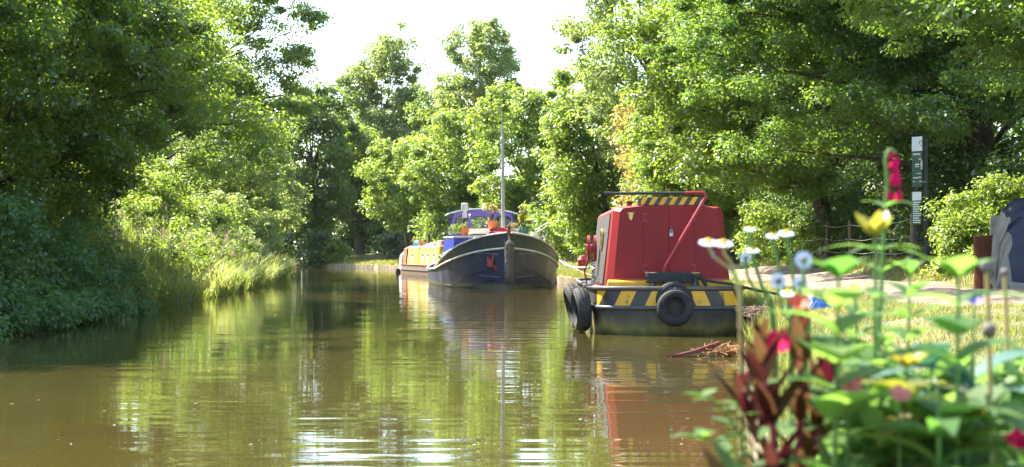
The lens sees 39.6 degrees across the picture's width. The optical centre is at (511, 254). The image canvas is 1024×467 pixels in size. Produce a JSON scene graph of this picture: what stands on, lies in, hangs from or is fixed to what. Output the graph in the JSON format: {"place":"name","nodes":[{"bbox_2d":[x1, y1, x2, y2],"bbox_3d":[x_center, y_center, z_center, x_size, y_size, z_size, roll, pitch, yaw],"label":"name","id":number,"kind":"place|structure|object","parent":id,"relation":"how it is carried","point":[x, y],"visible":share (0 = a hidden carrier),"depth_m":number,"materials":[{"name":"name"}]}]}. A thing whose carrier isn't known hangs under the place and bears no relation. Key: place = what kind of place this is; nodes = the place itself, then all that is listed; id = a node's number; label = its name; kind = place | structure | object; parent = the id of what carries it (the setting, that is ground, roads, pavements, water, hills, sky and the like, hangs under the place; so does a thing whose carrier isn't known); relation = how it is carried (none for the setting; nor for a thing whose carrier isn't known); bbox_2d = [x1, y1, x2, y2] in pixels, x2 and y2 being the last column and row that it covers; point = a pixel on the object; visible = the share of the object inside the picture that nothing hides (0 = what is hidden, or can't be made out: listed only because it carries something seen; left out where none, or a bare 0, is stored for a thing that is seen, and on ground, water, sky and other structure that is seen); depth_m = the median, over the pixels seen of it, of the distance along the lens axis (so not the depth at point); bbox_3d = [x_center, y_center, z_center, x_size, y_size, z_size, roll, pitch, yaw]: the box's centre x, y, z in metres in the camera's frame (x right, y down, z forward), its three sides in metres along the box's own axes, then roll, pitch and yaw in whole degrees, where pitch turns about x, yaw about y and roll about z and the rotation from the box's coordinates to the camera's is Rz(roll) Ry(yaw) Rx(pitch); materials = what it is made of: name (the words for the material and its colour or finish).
{"place":"outdoors","nodes":[
{"label":"outdoors","id":0,"kind":"place"},
{"bbox_2d":[0,177,163,340],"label":"bramble thicket","id":1,"kind":"object","parent":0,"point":[26,244],"visible":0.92,"depth_m":22.29,"materials":[{"name":"green plant"}]},
{"bbox_2d":[0,265,195,334],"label":"wild bank","id":2,"kind":"structure","parent":0,"point":[37,304],"depth_m":20.34,"materials":[{"name":"green plant"}]},
{"bbox_2d":[0,100,110,241],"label":"elder bush","id":3,"kind":"object","parent":2,"relation":"on","point":[84,218],"visible":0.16,"depth_m":28.68,"materials":[{"name":"green plant"}]},
{"bbox_2d":[0,0,162,101],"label":"sycamore tree","id":4,"kind":"object","parent":2,"relation":"on","point":[40,36],"visible":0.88,"depth_m":21.36,"materials":[{"name":"green plant"}]},
{"bbox_2d":[0,0,245,227],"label":"alder tree","id":5,"kind":"object","parent":2,"relation":"on","point":[66,127],"visible":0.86,"depth_m":24.93,"materials":[{"name":"green plant"}]},
{"bbox_2d":[12,2,246,212],"bbox_3d":[-9.780,-3.950,34.625,6.584,6.726,6.691,0,0,0],"label":"alder tree","id":6,"kind":"object","parent":2,"relation":"on","point":[238,43],"visible":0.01,"depth_m":34.76,"materials":[{"name":"green plant"}]},
{"bbox_2d":[70,149,201,223],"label":"elder bush","id":7,"kind":"object","parent":2,"relation":"on","point":[162,186],"visible":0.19,"depth_m":44.03,"materials":[{"name":"green plant"}]},
{"bbox_2d":[51,162,221,259],"bbox_3d":[-10.620,-0.824,39.370,4.640,3.404,11.359,0,0,0],"label":"dog rose bush","id":8,"kind":"object","parent":2,"relation":"on","point":[149,211],"visible":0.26,"depth_m":37.61,"materials":[{"name":"green plant"}]},
{"bbox_2d":[62,86,234,206],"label":"alder tree","id":9,"kind":"object","parent":2,"relation":"on","point":[167,154],"visible":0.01,"depth_m":72.75,"materials":[{"name":"green plant"}]},
{"bbox_2d":[0,0,302,156],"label":"sycamore tree","id":10,"kind":"object","parent":2,"relation":"on","point":[232,104],"visible":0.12,"depth_m":31.50,"materials":[{"name":"green plant"}]},
{"bbox_2d":[63,193,276,272],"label":"seeding grass plumes","id":11,"kind":"object","parent":2,"relation":"on","point":[226,231],"visible":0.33,"depth_m":36.91,"materials":[{"name":"plant"}]},
{"bbox_2d":[156,194,244,240],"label":"hawthorn bush","id":12,"kind":"object","parent":2,"relation":"on","point":[220,212],"visible":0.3,"depth_m":49.53,"materials":[{"name":"green plant"}]},
{"bbox_2d":[167,72,308,218],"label":"hazel tree","id":13,"kind":"object","parent":2,"relation":"on","point":[264,176],"visible":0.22,"depth_m":61.21,"materials":[{"name":"green plant"}]},
{"bbox_2d":[140,0,342,198],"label":"ash tree","id":14,"kind":"object","parent":2,"relation":"on","point":[291,56],"visible":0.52,"depth_m":49.30,"materials":[{"name":"green plant"}]},
{"bbox_2d":[191,189,292,259],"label":"sallow bush","id":15,"kind":"object","parent":2,"relation":"on","point":[259,224],"visible":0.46,"depth_m":56.34,"materials":[{"name":"green plant"}]},
{"bbox_2d":[205,132,312,235],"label":"willow tree","id":16,"kind":"object","parent":2,"relation":"on","point":[295,191],"visible":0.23,"depth_m":78.64,"materials":[{"name":"green plant"}]},
{"bbox_2d":[5,190,293,304],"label":"tall bank grass","id":17,"kind":"structure","parent":0,"point":[132,247],"depth_m":33.20,"materials":[{"name":"green plant"}]},
{"bbox_2d":[126,229,261,281],"bbox_3d":[-9.592,0.423,41.305,3.129,2.540,21.031,0,0,-5],"label":"nettle patch","id":18,"kind":"object","parent":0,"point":[198,254],"visible":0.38,"depth_m":38.02,"materials":[{"name":"green plant"}]},
{"bbox_2d":[0,267,753,466],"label":"canal water","id":19,"kind":"structure","parent":0,"point":[343,341],"depth_m":11.73,"materials":[{"name":"liquid"}]},
{"bbox_2d":[56,243,301,316],"bbox_3d":[-11.854,0.377,62.249,6.392,1.405,78.454,0,0,-10],"label":"water edge sedge","id":20,"kind":"object","parent":19,"relation":"on","point":[282,275],"visible":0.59,"depth_m":34.70,"materials":[{"name":"green plant"}]},
{"bbox_2d":[399,234,443,274],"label":"narrowboat","id":21,"kind":"object","parent":19,"relation":"on","point":[416,259],"visible":0.38,"depth_m":78.80,"materials":[{"name":"yellow paint"}]},
{"bbox_2d":[426,83,558,288],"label":"barge","id":22,"kind":"object","parent":19,"relation":"on","point":[474,258],"visible":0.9,"depth_m":46.31,"materials":[{"name":"metal"}]},
{"bbox_2d":[504,236,514,282],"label":"bow fender","id":23,"kind":"object","parent":22,"relation":"hanging from","point":[509,261],"visible":1,"depth_m":44.71,"materials":[{"name":"fabric"}]},
{"bbox_2d":[576,191,744,334],"bbox_3d":[2.180,0.359,23.245,2.209,2.442,8.579,0,0,0],"label":"work boat","id":24,"kind":"object","parent":19,"relation":"on","point":[630,246],"visible":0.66,"depth_m":19.51,"materials":[{"name":"metal"}]},
{"bbox_2d":[563,282,587,327],"bbox_3d":[0.923,0.738,20.650,0.349,0.696,0.683,0,0,0],"label":"tyre fender","id":25,"kind":"object","parent":24,"relation":"hanging from","point":[568,290],"visible":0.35,"depth_m":20.59,"materials":[{"name":"rubber"}]},
{"bbox_2d":[571,284,592,331],"bbox_3d":[0.972,0.738,19.660,0.290,0.658,0.623,0,0,0],"label":"tyre fender","id":26,"kind":"object","parent":24,"relation":"hanging from","point":[581,308],"visible":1,"depth_m":19.44,"materials":[{"name":"rubber"}]},
{"bbox_2d":[656,281,693,326],"bbox_3d":[2.176,0.643,18.861,0.463,0.626,0.416,0,0,-45],"label":"tyre fender","id":27,"kind":"object","parent":24,"relation":"hanging from","point":[674,307],"visible":1,"depth_m":18.78,"materials":[{"name":"rubber"}]},
{"bbox_2d":[656,279,693,303],"bbox_3d":[2.170,0.585,19.037,0.511,0.550,0.289,0,0,0],"label":"tyre fender","id":28,"kind":"object","parent":24,"relation":"hanging from","point":[666,286],"visible":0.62,"depth_m":18.96,"materials":[{"name":"rubber"}]},
{"bbox_2d":[645,271,825,301],"bbox_3d":[3.077,0.436,19.145,2.558,0.414,0.415,0,0,7],"label":"mooring rope","id":29,"kind":"object","parent":24,"relation":"attached to","point":[667,277],"visible":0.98,"depth_m":19.11,"materials":[{"name":"black fabric"}]},
{"bbox_2d":[667,341,726,356],"bbox_3d":[1.927,1.005,15.095,0.681,0.150,0.217,0,0,-17],"label":"floating plank","id":30,"kind":"object","parent":19,"relation":"on","point":[710,347],"visible":0.98,"depth_m":15.06,"materials":[{"name":"brown wood"}]},
{"bbox_2d":[690,340,743,356],"bbox_3d":[2.285,1.052,15.130,0.708,0.281,0.568,0,0,0],"label":"straw tangle","id":31,"kind":"object","parent":30,"relation":"on","point":[731,350],"visible":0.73,"depth_m":15.08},
{"bbox_2d":[140,0,1022,236],"label":"sky","id":32,"kind":"structure","parent":0,"point":[527,20],"materials":[{"name":"white"}]},
{"bbox_2d":[279,246,1023,461],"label":"towpath bank","id":33,"kind":"structure","parent":0,"point":[569,280],"depth_m":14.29,"materials":[{"name":"green plant"}]},
{"bbox_2d":[270,79,379,258],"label":"horse chestnut tree","id":34,"kind":"object","parent":33,"relation":"on","point":[327,203],"visible":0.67,"depth_m":122.89,"materials":[{"name":"green plant"}]},
{"bbox_2d":[321,236,355,263],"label":"dogwood shrub","id":35,"kind":"object","parent":33,"relation":"on","point":[342,251],"visible":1,"depth_m":118.87,"materials":[{"name":"green plant"}]},
{"bbox_2d":[266,218,424,266],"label":"dark understorey shrub","id":36,"kind":"object","parent":33,"relation":"on","point":[383,242],"visible":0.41,"depth_m":119.61,"materials":[{"name":"green plant"}]},
{"bbox_2d":[316,124,404,255],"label":"lime tree","id":37,"kind":"object","parent":33,"relation":"on","point":[358,183],"visible":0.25,"depth_m":127.77,"materials":[{"name":"green plant"}]},
{"bbox_2d":[328,18,438,250],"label":"beech tree","id":38,"kind":"object","parent":33,"relation":"on","point":[375,114],"visible":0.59,"depth_m":140.23,"materials":[{"name":"green plant"}]},
{"bbox_2d":[351,133,444,247],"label":"hawthorn tree","id":39,"kind":"object","parent":33,"relation":"on","point":[401,216],"visible":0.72,"depth_m":108.89,"materials":[{"name":"green plant"}]},
{"bbox_2d":[397,69,463,216],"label":"field maple tree","id":40,"kind":"object","parent":33,"relation":"on","point":[427,111],"visible":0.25,"depth_m":129.49,"materials":[{"name":"green plant"}]},
{"bbox_2d":[396,99,506,245],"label":"goat willow tree","id":41,"kind":"object","parent":33,"relation":"on","point":[458,179],"visible":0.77,"depth_m":95.50,"materials":[{"name":"green plant"}]},
{"bbox_2d":[177,135,754,253],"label":"woodland","id":42,"kind":"object","parent":33,"relation":"on","point":[527,153],"depth_m":136.21,"materials":[{"name":"green plant"}]},
{"bbox_2d":[424,16,527,194],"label":"poplar tree","id":43,"kind":"object","parent":33,"relation":"on","point":[503,62],"visible":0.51,"depth_m":119.48,"materials":[{"name":"green plant"}]},
{"bbox_2d":[414,192,621,260],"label":"hawthorn hedge","id":44,"kind":"object","parent":33,"relation":"on","point":[537,216],"visible":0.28,"depth_m":74.72,"materials":[{"name":"green plant"}]},
{"bbox_2d":[459,79,583,225],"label":"sallow tree","id":45,"kind":"object","parent":33,"relation":"on","point":[523,129],"visible":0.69,"depth_m":81.90,"materials":[{"name":"green plant"}]},
{"bbox_2d":[531,59,643,253],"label":"elder tree","id":46,"kind":"object","parent":33,"relation":"on","point":[572,172],"visible":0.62,"depth_m":63.96,"materials":[{"name":"green plant"}]},
{"bbox_2d":[546,0,670,165],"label":"ash tree","id":47,"kind":"object","parent":33,"relation":"on","point":[573,30],"visible":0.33,"depth_m":59.48,"materials":[{"name":"green plant"}]},
{"bbox_2d":[603,91,707,208],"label":"dogwood tree","id":48,"kind":"object","parent":33,"relation":"on","point":[627,111],"visible":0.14,"depth_m":50.76,"materials":[{"name":"green plant"}]},
{"bbox_2d":[611,92,758,257],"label":"willow tree","id":49,"kind":"object","parent":33,"relation":"on","point":[659,147],"visible":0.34,"depth_m":44.45,"materials":[{"name":"green plant"}]},
{"bbox_2d":[606,144,794,253],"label":"verge woodland","id":50,"kind":"object","parent":33,"relation":"on","point":[753,191],"visible":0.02,"depth_m":62.98,"materials":[{"name":"green plant"}]},
{"bbox_2d":[670,428,756,465],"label":"border sprig","id":51,"kind":"object","parent":33,"relation":"on","point":[704,433],"visible":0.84,"depth_m":1.75,"materials":[{"name":"green plant"}]},
{"bbox_2d":[681,388,749,466],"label":"border sprig","id":52,"kind":"object","parent":33,"relation":"on","point":[704,394],"visible":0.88,"depth_m":1.75,"materials":[{"name":"green plant"}]},
{"bbox_2d":[699,238,751,466],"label":"daisy","id":53,"kind":"object","parent":33,"relation":"on","point":[709,242],"visible":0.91,"depth_m":1.90,"materials":[{"name":"white plant"}]},
{"bbox_2d":[711,439,740,466],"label":"border leaf","id":54,"kind":"object","parent":33,"relation":"on","point":[726,458],"visible":1,"depth_m":1.57,"materials":[{"name":"green plant"}]},
{"bbox_2d":[716,239,744,466],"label":"daisy","id":55,"kind":"object","parent":33,"relation":"on","point":[722,243],"visible":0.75,"depth_m":1.92,"materials":[{"name":"white plant"}]},
{"bbox_2d":[581,0,882,260],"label":"lime tree","id":56,"kind":"object","parent":33,"relation":"on","point":[646,28],"visible":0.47,"depth_m":36.31,"materials":[{"name":"green plant"}]},
{"bbox_2d":[712,370,793,466],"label":"burgundy loosestrife","id":57,"kind":"object","parent":33,"relation":"on","point":[741,398],"visible":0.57,"depth_m":1.72,"materials":[{"name":"red plant"}]},
{"bbox_2d":[739,252,775,436],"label":"daisy","id":58,"kind":"object","parent":33,"relation":"on","point":[745,257],"visible":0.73,"depth_m":2.40,"materials":[{"name":"white plant"}]},
{"bbox_2d":[747,248,779,448],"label":"daisy","id":59,"kind":"object","parent":33,"relation":"on","point":[752,250],"visible":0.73,"depth_m":2.40,"materials":[{"name":"white plant"}]},
{"bbox_2d":[713,197,818,266],"bbox_3d":[7.313,-0.588,44.270,3.427,3.022,12.956,0,0,-6],"label":"hedge shrub","id":60,"kind":"object","parent":33,"relation":"on","point":[761,219],"visible":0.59,"depth_m":39.88,"materials":[{"name":"green plant"}]},
{"bbox_2d":[735,316,813,466],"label":"burgundy loosestrife","id":61,"kind":"object","parent":33,"relation":"on","point":[771,403],"visible":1,"depth_m":1.54,"materials":[{"name":"red plant"}]},
{"bbox_2d":[758,330,795,453],"bbox_3d":[0.305,0.418,1.597,0.089,0.667,0.117,0,0,11],"label":"rose campion","id":62,"kind":"object","parent":33,"relation":"on","point":[783,346],"visible":0.45,"depth_m":1.60,"materials":[{"name":"pink plant"}]},
{"bbox_2d":[769,272,808,360],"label":"daisy","id":63,"kind":"object","parent":33,"relation":"on","point":[777,281],"visible":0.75,"depth_m":2.00,"materials":[{"name":"white plant"}]},
{"bbox_2d":[781,292,809,390],"bbox_3d":[0.367,0.395,1.747,0.122,0.696,0.084,0,0,26],"label":"rose campion","id":64,"kind":"object","parent":33,"relation":"on","point":[798,301],"visible":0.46,"depth_m":1.75,"materials":[{"name":"pink plant"}]},
{"bbox_2d":[791,250,819,460],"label":"daisy","id":65,"kind":"object","parent":33,"relation":"on","point":[800,258],"visible":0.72,"depth_m":1.90,"materials":[{"name":"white plant"}]},
{"bbox_2d":[768,308,843,466],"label":"burgundy loosestrife","id":66,"kind":"object","parent":33,"relation":"on","point":[800,407],"visible":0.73,"depth_m":1.60,"materials":[{"name":"red plant"}]},
{"bbox_2d":[777,338,863,460],"bbox_3d":[0.354,0.374,1.676,0.095,0.552,0.084,0,0,-28],"label":"burgundy loosestrife","id":67,"kind":"object","parent":33,"relation":"on","point":[825,370],"visible":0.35,"depth_m":1.66,"materials":[{"name":"red plant"}]},
{"bbox_2d":[818,435,832,466],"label":"border leaf","id":68,"kind":"object","parent":33,"relation":"on","point":[826,459],"visible":1,"depth_m":1.56,"materials":[{"name":"green plant"}]},
{"bbox_2d":[741,256,916,466],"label":"border plant","id":69,"kind":"object","parent":33,"relation":"on","point":[830,401],"visible":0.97,"depth_m":1.55,"materials":[{"name":"green plant"}]},
{"bbox_2d":[713,0,947,253],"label":"sycamore tree","id":70,"kind":"object","parent":33,"relation":"on","point":[841,166],"visible":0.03,"depth_m":45.10,"materials":[{"name":"green plant"}]},
{"bbox_2d":[638,0,1023,233],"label":"beech tree","id":71,"kind":"object","parent":33,"relation":"on","point":[964,111],"visible":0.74,"depth_m":29.70,"materials":[{"name":"green plant"}]},
{"bbox_2d":[767,367,897,465],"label":"border plant","id":72,"kind":"object","parent":33,"relation":"on","point":[791,427],"visible":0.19,"depth_m":1.68,"materials":[{"name":"green plant"}]},
{"bbox_2d":[776,214,912,262],"bbox_3d":[7.819,-0.175,38.755,0.603,1.535,22.610,0,0,-1],"label":"fence","id":73,"kind":"object","parent":33,"relation":"on","point":[850,239],"visible":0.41,"depth_m":33.45,"materials":[{"name":"brown wood"}]},
{"bbox_2d":[811,371,891,466],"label":"rose campion","id":74,"kind":"object","parent":33,"relation":"on","point":[853,385],"visible":0.61,"depth_m":1.60,"materials":[{"name":"pink plant"}]},
{"bbox_2d":[793,283,919,443],"bbox_3d":[0.524,0.404,2.197,0.242,0.722,0.213,0,0,45],"label":"border plant","id":75,"kind":"object","parent":33,"relation":"on","point":[855,308],"visible":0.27,"depth_m":2.20,"materials":[{"name":"green plant"}]},
{"bbox_2d":[821,210,927,441],"bbox_3d":[0.446,0.337,1.759,0.114,0.783,0.129,0,0,-38],"label":"spurge","id":76,"kind":"object","parent":33,"relation":"on","point":[876,225],"visible":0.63,"depth_m":1.75,"materials":[{"name":"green plant"}]},
{"bbox_2d":[747,137,1003,262],"bbox_3d":[9.284,-0.818,39.702,3.731,3.940,22.903,0,0,0],"label":"hawthorn hedge","id":77,"kind":"object","parent":33,"relation":"on","point":[846,206],"visible":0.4,"depth_m":33.17,"materials":[{"name":"green plant"}]},
{"bbox_2d":[845,148,920,378],"bbox_3d":[0.496,0.296,1.899,0.116,0.876,0.112,0,0,30],"label":"penstemon","id":78,"kind":"object","parent":33,"relation":"on","point":[895,179],"visible":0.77,"depth_m":1.90,"materials":[{"name":"green plant"}]},
{"bbox_2d":[821,331,952,454],"bbox_3d":[0.459,0.411,1.746,0.209,0.633,0.214,0,0,0],"label":"border plant","id":79,"kind":"object","parent":33,"relation":"on","point":[884,340],"visible":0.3,"depth_m":1.74,"materials":[{"name":"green plant"}]},
{"bbox_2d":[761,81,1023,239],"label":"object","id":80,"kind":"object","parent":33,"relation":"on","point":[1019,124],"visible":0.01,"depth_m":47.60,"materials":[{"name":"green plant"}]},
{"bbox_2d":[820,349,973,466],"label":"border plant","id":81,"kind":"object","parent":33,"relation":"on","point":[907,361],"visible":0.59,"depth_m":1.59,"materials":[{"name":"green plant"}]},
{"bbox_2d":[887,384,910,466],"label":"rose campion","id":82,"kind":"object","parent":33,"relation":"on","point":[899,393],"visible":0.95,"depth_m":1.50,"materials":[{"name":"pink plant"}]},
{"bbox_2d":[860,395,942,461],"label":"border plant","id":83,"kind":"object","parent":33,"relation":"on","point":[905,455],"visible":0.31,"depth_m":1.59,"materials":[{"name":"green plant"}]},
{"bbox_2d":[808,336,1023,466],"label":"border ground cover","id":84,"kind":"object","parent":33,"relation":"on","point":[868,414],"visible":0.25,"depth_m":1.64,"materials":[{"name":"green plant"}]},
{"bbox_2d":[858,257,977,378],"bbox_3d":[0.544,0.371,1.996,0.202,0.736,0.185,0,0,37],"label":"border plant","id":85,"kind":"object","parent":33,"relation":"on","point":[910,267],"visible":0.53,"depth_m":2.00,"materials":[{"name":"green plant"}]},
{"bbox_2d":[911,136,927,273],"bbox_3d":[7.598,-0.771,26.516,0.280,2.850,0.100,0,0,38],"label":"towpath sign","id":86,"kind":"object","parent":33,"relation":"on","point":[916,180],"visible":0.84,"depth_m":26.47,"materials":[{"name":"black metal"}]},
{"bbox_2d":[815,405,1023,466],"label":"border plant","id":87,"kind":"object","parent":33,"relation":"on","point":[940,423],"visible":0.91,"depth_m":1.45,"materials":[{"name":"green plant"}]},
{"bbox_2d":[820,0,1023,102],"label":"beech tree","id":88,"kind":"object","parent":33,"relation":"on","point":[957,15],"visible":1,"depth_m":18.90,"materials":[{"name":"green plant"}]},
{"bbox_2d":[831,1,1023,191],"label":"holly tree","id":89,"kind":"object","parent":33,"relation":"on","point":[889,137],"visible":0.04,"depth_m":32.59,"materials":[{"name":"green plant"}]},
{"bbox_2d":[859,341,1014,420],"bbox_3d":[0.529,0.413,1.805,0.236,0.610,0.263,0,0,-40],"label":"border plant","id":90,"kind":"object","parent":33,"relation":"on","point":[931,360],"visible":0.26,"depth_m":1.79,"materials":[{"name":"green plant"}]},
{"bbox_2d":[860,348,1023,465],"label":"border plant","id":91,"kind":"object","parent":33,"relation":"on","point":[997,360],"visible":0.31,"depth_m":1.70,"materials":[{"name":"green plant"}]},
{"bbox_2d":[866,255,1023,466],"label":"border plant","id":92,"kind":"object","parent":33,"relation":"on","point":[957,323],"visible":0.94,"depth_m":1.50,"materials":[{"name":"green plant"}]},
{"bbox_2d":[891,394,1023,466],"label":"border plant","id":93,"kind":"object","parent":33,"relation":"on","point":[998,438],"visible":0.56,"depth_m":1.50,"materials":[{"name":"green plant"}]},
{"bbox_2d":[915,399,1013,466],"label":"border plant","id":94,"kind":"object","parent":33,"relation":"on","point":[977,411],"visible":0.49,"depth_m":1.49,"materials":[{"name":"green plant"}]},
{"bbox_2d":[918,170,1023,280],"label":"elder bush","id":95,"kind":"object","parent":33,"relation":"on","point":[962,224],"visible":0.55,"depth_m":24.14,"materials":[{"name":"green plant"}]},
{"bbox_2d":[935,296,1011,387],"bbox_3d":[0.552,0.374,1.700,0.101,0.658,0.099,0,0,11],"label":"rose campion","id":96,"kind":"object","parent":33,"relation":"on","point":[977,300],"visible":0.49,"depth_m":1.70,"materials":[{"name":"green plant"}]},
{"bbox_2d":[980,260,993,375],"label":"seedhead stalk","id":97,"kind":"object","parent":33,"relation":"on","point":[986,266],"visible":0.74,"depth_m":1.75,"materials":[{"name":"beige plant"}]},
{"bbox_2d":[981,323,996,463],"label":"seedhead stalk","id":98,"kind":"object","parent":33,"relation":"on","point":[989,330],"visible":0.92,"depth_m":1.55,"materials":[{"name":"beige plant"}]},
{"bbox_2d":[970,135,1023,210],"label":"laurel bush","id":99,"kind":"object","parent":33,"relation":"on","point":[1009,167],"visible":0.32,"depth_m":25.76,"materials":[{"name":"green plant"}]},
{"bbox_2d":[1000,268,1009,361],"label":"seedhead stalk","id":100,"kind":"object","parent":33,"relation":"on","point":[1004,272],"visible":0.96,"depth_m":1.90,"materials":[{"name":"beige plant"}]},
{"bbox_2d":[990,197,1023,290],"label":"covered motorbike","id":101,"kind":"object","parent":33,"relation":"on","point":[1008,244],"visible":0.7,"depth_m":18.81,"materials":[{"name":"fabric"}]},
{"bbox_2d":[1004,428,1023,464],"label":"rose campion","id":102,"kind":"object","parent":33,"relation":"on","point":[1016,433],"visible":0.98,"depth_m":1.50,"materials":[{"name":"pink plant"}]},
{"bbox_2d":[396,257,1023,306],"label":"gravel path","id":103,"kind":"structure","parent":0,"point":[818,280],"depth_m":24.51,"materials":[{"name":"beige gravel"}]},
{"bbox_2d":[973,235,992,288],"bbox_3d":[6.833,0.127,20.500,0.364,0.800,0.362,0,0,0],"label":"fire basket","id":104,"kind":"object","parent":103,"relation":"on","point":[982,245],"visible":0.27,"depth_m":20.39,"materials":[{"name":"metal"}]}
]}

